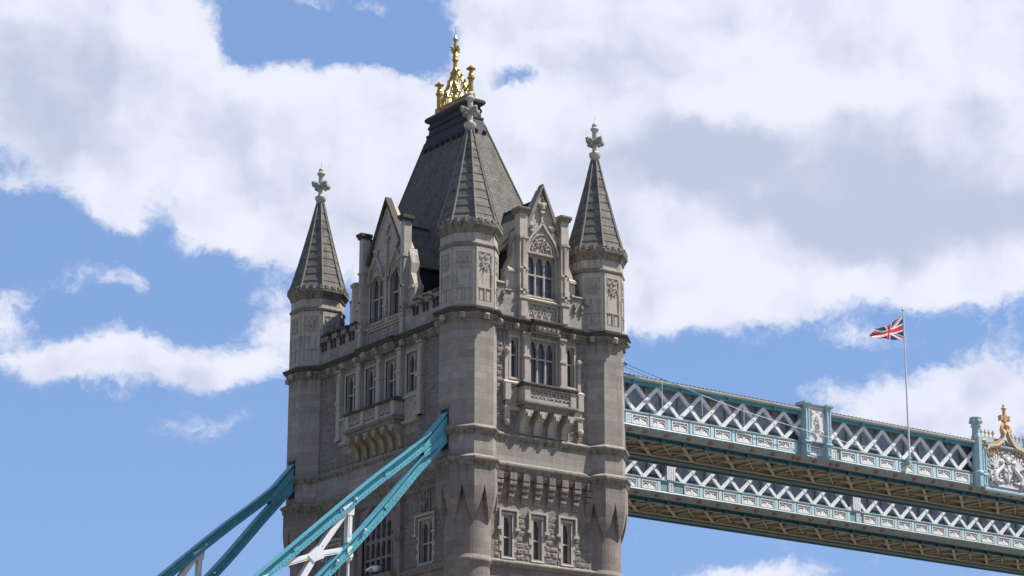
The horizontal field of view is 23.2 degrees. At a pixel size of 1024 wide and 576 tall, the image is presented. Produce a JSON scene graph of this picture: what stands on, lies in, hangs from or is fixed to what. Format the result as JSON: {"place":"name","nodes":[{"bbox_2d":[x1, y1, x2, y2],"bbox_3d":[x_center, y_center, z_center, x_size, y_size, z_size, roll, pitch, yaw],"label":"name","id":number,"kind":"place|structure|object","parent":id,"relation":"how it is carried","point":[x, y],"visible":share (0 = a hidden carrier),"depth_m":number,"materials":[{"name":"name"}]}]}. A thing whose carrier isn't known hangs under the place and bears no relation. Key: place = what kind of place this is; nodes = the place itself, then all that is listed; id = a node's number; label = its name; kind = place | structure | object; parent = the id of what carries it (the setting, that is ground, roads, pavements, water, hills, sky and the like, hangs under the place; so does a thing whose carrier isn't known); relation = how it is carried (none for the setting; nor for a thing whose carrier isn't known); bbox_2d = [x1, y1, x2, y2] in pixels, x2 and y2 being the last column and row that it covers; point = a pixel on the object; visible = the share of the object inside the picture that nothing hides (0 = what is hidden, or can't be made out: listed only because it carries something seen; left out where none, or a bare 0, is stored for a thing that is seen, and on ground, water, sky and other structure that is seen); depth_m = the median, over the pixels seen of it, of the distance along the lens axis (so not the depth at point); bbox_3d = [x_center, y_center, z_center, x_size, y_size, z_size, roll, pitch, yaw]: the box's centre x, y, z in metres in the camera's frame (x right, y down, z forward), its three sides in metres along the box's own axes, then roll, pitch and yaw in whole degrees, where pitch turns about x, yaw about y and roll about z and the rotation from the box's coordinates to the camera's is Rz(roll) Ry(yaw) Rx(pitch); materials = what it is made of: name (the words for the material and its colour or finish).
{"place":"outdoors","nodes":[
{"label":"outdoors","id":0,"kind":"place"},
{"bbox_2d":[366,565,380,574],"bbox_3d":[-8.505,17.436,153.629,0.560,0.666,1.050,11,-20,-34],"label":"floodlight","id":1,"kind":"object","parent":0,"point":[375,568],"visible":1,"depth_m":153.36,"materials":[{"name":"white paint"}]},
{"bbox_2d":[0,0,1023,575],"label":"sky","id":2,"kind":"structure","parent":0,"point":[784,179],"materials":[{"name":"blue"}]},
{"bbox_3d":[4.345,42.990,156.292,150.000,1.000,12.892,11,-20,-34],"label":"roadway","id":3,"kind":"structure","parent":0,"visible":0},
{"bbox_2d":[280,27,630,575],"bbox_3d":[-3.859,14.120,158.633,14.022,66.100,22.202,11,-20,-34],"label":"bridge tower","id":4,"kind":"structure","parent":3,"relation":"on","point":[486,309],"depth_m":154.40,"materials":[{"name":"stone"}]},
{"bbox_2d":[157,464,293,575],"bbox_3d":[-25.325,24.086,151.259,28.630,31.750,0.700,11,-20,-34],"label":"suspension chain","id":5,"kind":"object","parent":4,"relation":"hanging from","point":[277,494],"visible":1,"depth_m":159.25,"materials":[{"name":"teal paint"}]},
{"bbox_2d":[321,537,342,575],"bbox_3d":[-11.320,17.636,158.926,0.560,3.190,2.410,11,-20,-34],"label":"window","id":6,"kind":"structure","parent":4,"relation":"in","point":[338,544],"depth_m":159.14,"materials":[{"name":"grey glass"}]},
{"bbox_2d":[342,371,355,417],"bbox_3d":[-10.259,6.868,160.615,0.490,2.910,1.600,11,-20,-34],"label":"window","id":7,"kind":"structure","parent":4,"relation":"in","point":[351,380],"depth_m":160.98,"materials":[{"name":"beige glass"}]},
{"bbox_2d":[253,412,447,575],"bbox_3d":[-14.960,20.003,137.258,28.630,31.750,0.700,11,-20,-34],"label":"suspension chain","id":8,"kind":"object","parent":4,"relation":"hanging from","point":[429,444],"visible":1,"depth_m":143.36,"materials":[{"name":"teal paint"}]},
{"bbox_2d":[364,363,375,406],"bbox_3d":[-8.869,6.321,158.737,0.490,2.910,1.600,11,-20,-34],"label":"window","id":9,"kind":"structure","parent":4,"relation":"in","point":[371,372],"depth_m":159.10,"materials":[{"name":"beige glass"}]},
{"bbox_2d":[357,505,394,575],"bbox_3d":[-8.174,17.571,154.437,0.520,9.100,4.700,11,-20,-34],"label":"arched window","id":10,"kind":"structure","parent":4,"relation":"in","point":[379,544],"depth_m":155.30,"materials":[{"name":"stone"}]},
{"bbox_2d":[384,355,396,399],"bbox_3d":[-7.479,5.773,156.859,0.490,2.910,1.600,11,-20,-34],"label":"window","id":11,"kind":"structure","parent":4,"relation":"in","point":[391,365],"depth_m":157.25,"materials":[{"name":"beige glass"}]},
{"bbox_2d":[403,347,416,395],"bbox_3d":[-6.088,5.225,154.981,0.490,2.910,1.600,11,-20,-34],"label":"window","id":12,"kind":"structure","parent":4,"relation":"in","point":[412,357],"depth_m":155.30,"materials":[{"name":"beige glass"}]},
{"bbox_2d":[412,510,436,567],"bbox_3d":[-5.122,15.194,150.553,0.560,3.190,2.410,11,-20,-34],"label":"window","id":13,"kind":"structure","parent":4,"relation":"in","point":[425,546],"depth_m":150.85,"materials":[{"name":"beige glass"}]},
{"bbox_2d":[496,507,520,560],"bbox_3d":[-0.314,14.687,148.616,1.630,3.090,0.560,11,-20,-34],"label":"window","id":14,"kind":"structure","parent":4,"relation":"in","point":[504,521],"depth_m":148.70,"materials":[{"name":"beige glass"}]},
{"bbox_2d":[508,334,520,381],"bbox_3d":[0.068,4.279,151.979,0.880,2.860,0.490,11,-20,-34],"label":"window","id":15,"kind":"structure","parent":4,"relation":"in","point":[514,359],"depth_m":152.04,"materials":[{"name":"beige glass"}]},
{"bbox_2d":[526,511,549,563],"bbox_3d":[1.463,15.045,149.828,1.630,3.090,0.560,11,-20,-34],"label":"window","id":16,"kind":"structure","parent":4,"relation":"in","point":[535,524],"depth_m":149.94,"materials":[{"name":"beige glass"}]},
{"bbox_2d":[529,336,557,386],"bbox_3d":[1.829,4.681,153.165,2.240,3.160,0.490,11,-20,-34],"label":"window","id":17,"kind":"structure","parent":4,"relation":"in","point":[543,366],"depth_m":153.42,"materials":[{"name":"grey glass"}]},
{"bbox_2d":[556,515,578,567],"bbox_3d":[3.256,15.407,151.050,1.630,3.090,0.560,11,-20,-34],"label":"window","id":18,"kind":"structure","parent":4,"relation":"in","point":[563,529],"depth_m":151.11,"materials":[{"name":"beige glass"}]},
{"bbox_2d":[566,345,576,389],"bbox_3d":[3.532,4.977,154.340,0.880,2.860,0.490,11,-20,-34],"label":"window","id":19,"kind":"structure","parent":4,"relation":"in","point":[570,350],"depth_m":154.47,"materials":[{"name":"beige glass"}]},
{"bbox_2d":[623,361,886,452],"bbox_3d":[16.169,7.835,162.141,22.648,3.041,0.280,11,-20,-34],"label":"stay cable","id":20,"kind":"object","parent":4,"relation":"attached to","point":[625,363],"visible":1,"depth_m":159.12,"materials":[{"name":"teal paint"}]},
{"bbox_2d":[623,373,1023,524],"bbox_3d":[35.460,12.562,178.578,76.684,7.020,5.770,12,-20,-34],"label":"walkway","id":21,"kind":"structure","parent":4,"relation":"attached to","point":[978,475],"depth_m":166.51,"materials":[{"name":"teal paint"}]},
{"bbox_2d":[902,308,911,466],"bbox_3d":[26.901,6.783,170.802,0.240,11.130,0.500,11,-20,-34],"label":"flagpole","id":22,"kind":"object","parent":21,"relation":"attached to","point":[909,458],"visible":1,"depth_m":170.34,"materials":[{"name":"white metal"}]},
{"bbox_2d":[870,316,902,339],"bbox_3d":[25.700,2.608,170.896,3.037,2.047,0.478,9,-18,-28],"label":"flag","id":23,"kind":"object","parent":22,"relation":"attached to","point":[893,330],"visible":1,"depth_m":170.99,"materials":[{"name":"multicoloured fabric"}]},
{"bbox_2d":[625,459,1023,575],"bbox_3d":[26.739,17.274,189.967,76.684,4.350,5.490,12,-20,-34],"label":"walkway","id":24,"kind":"structure","parent":4,"relation":"attached to","point":[669,494],"depth_m":185.72,"materials":[{"name":"teal paint"}]}
]}

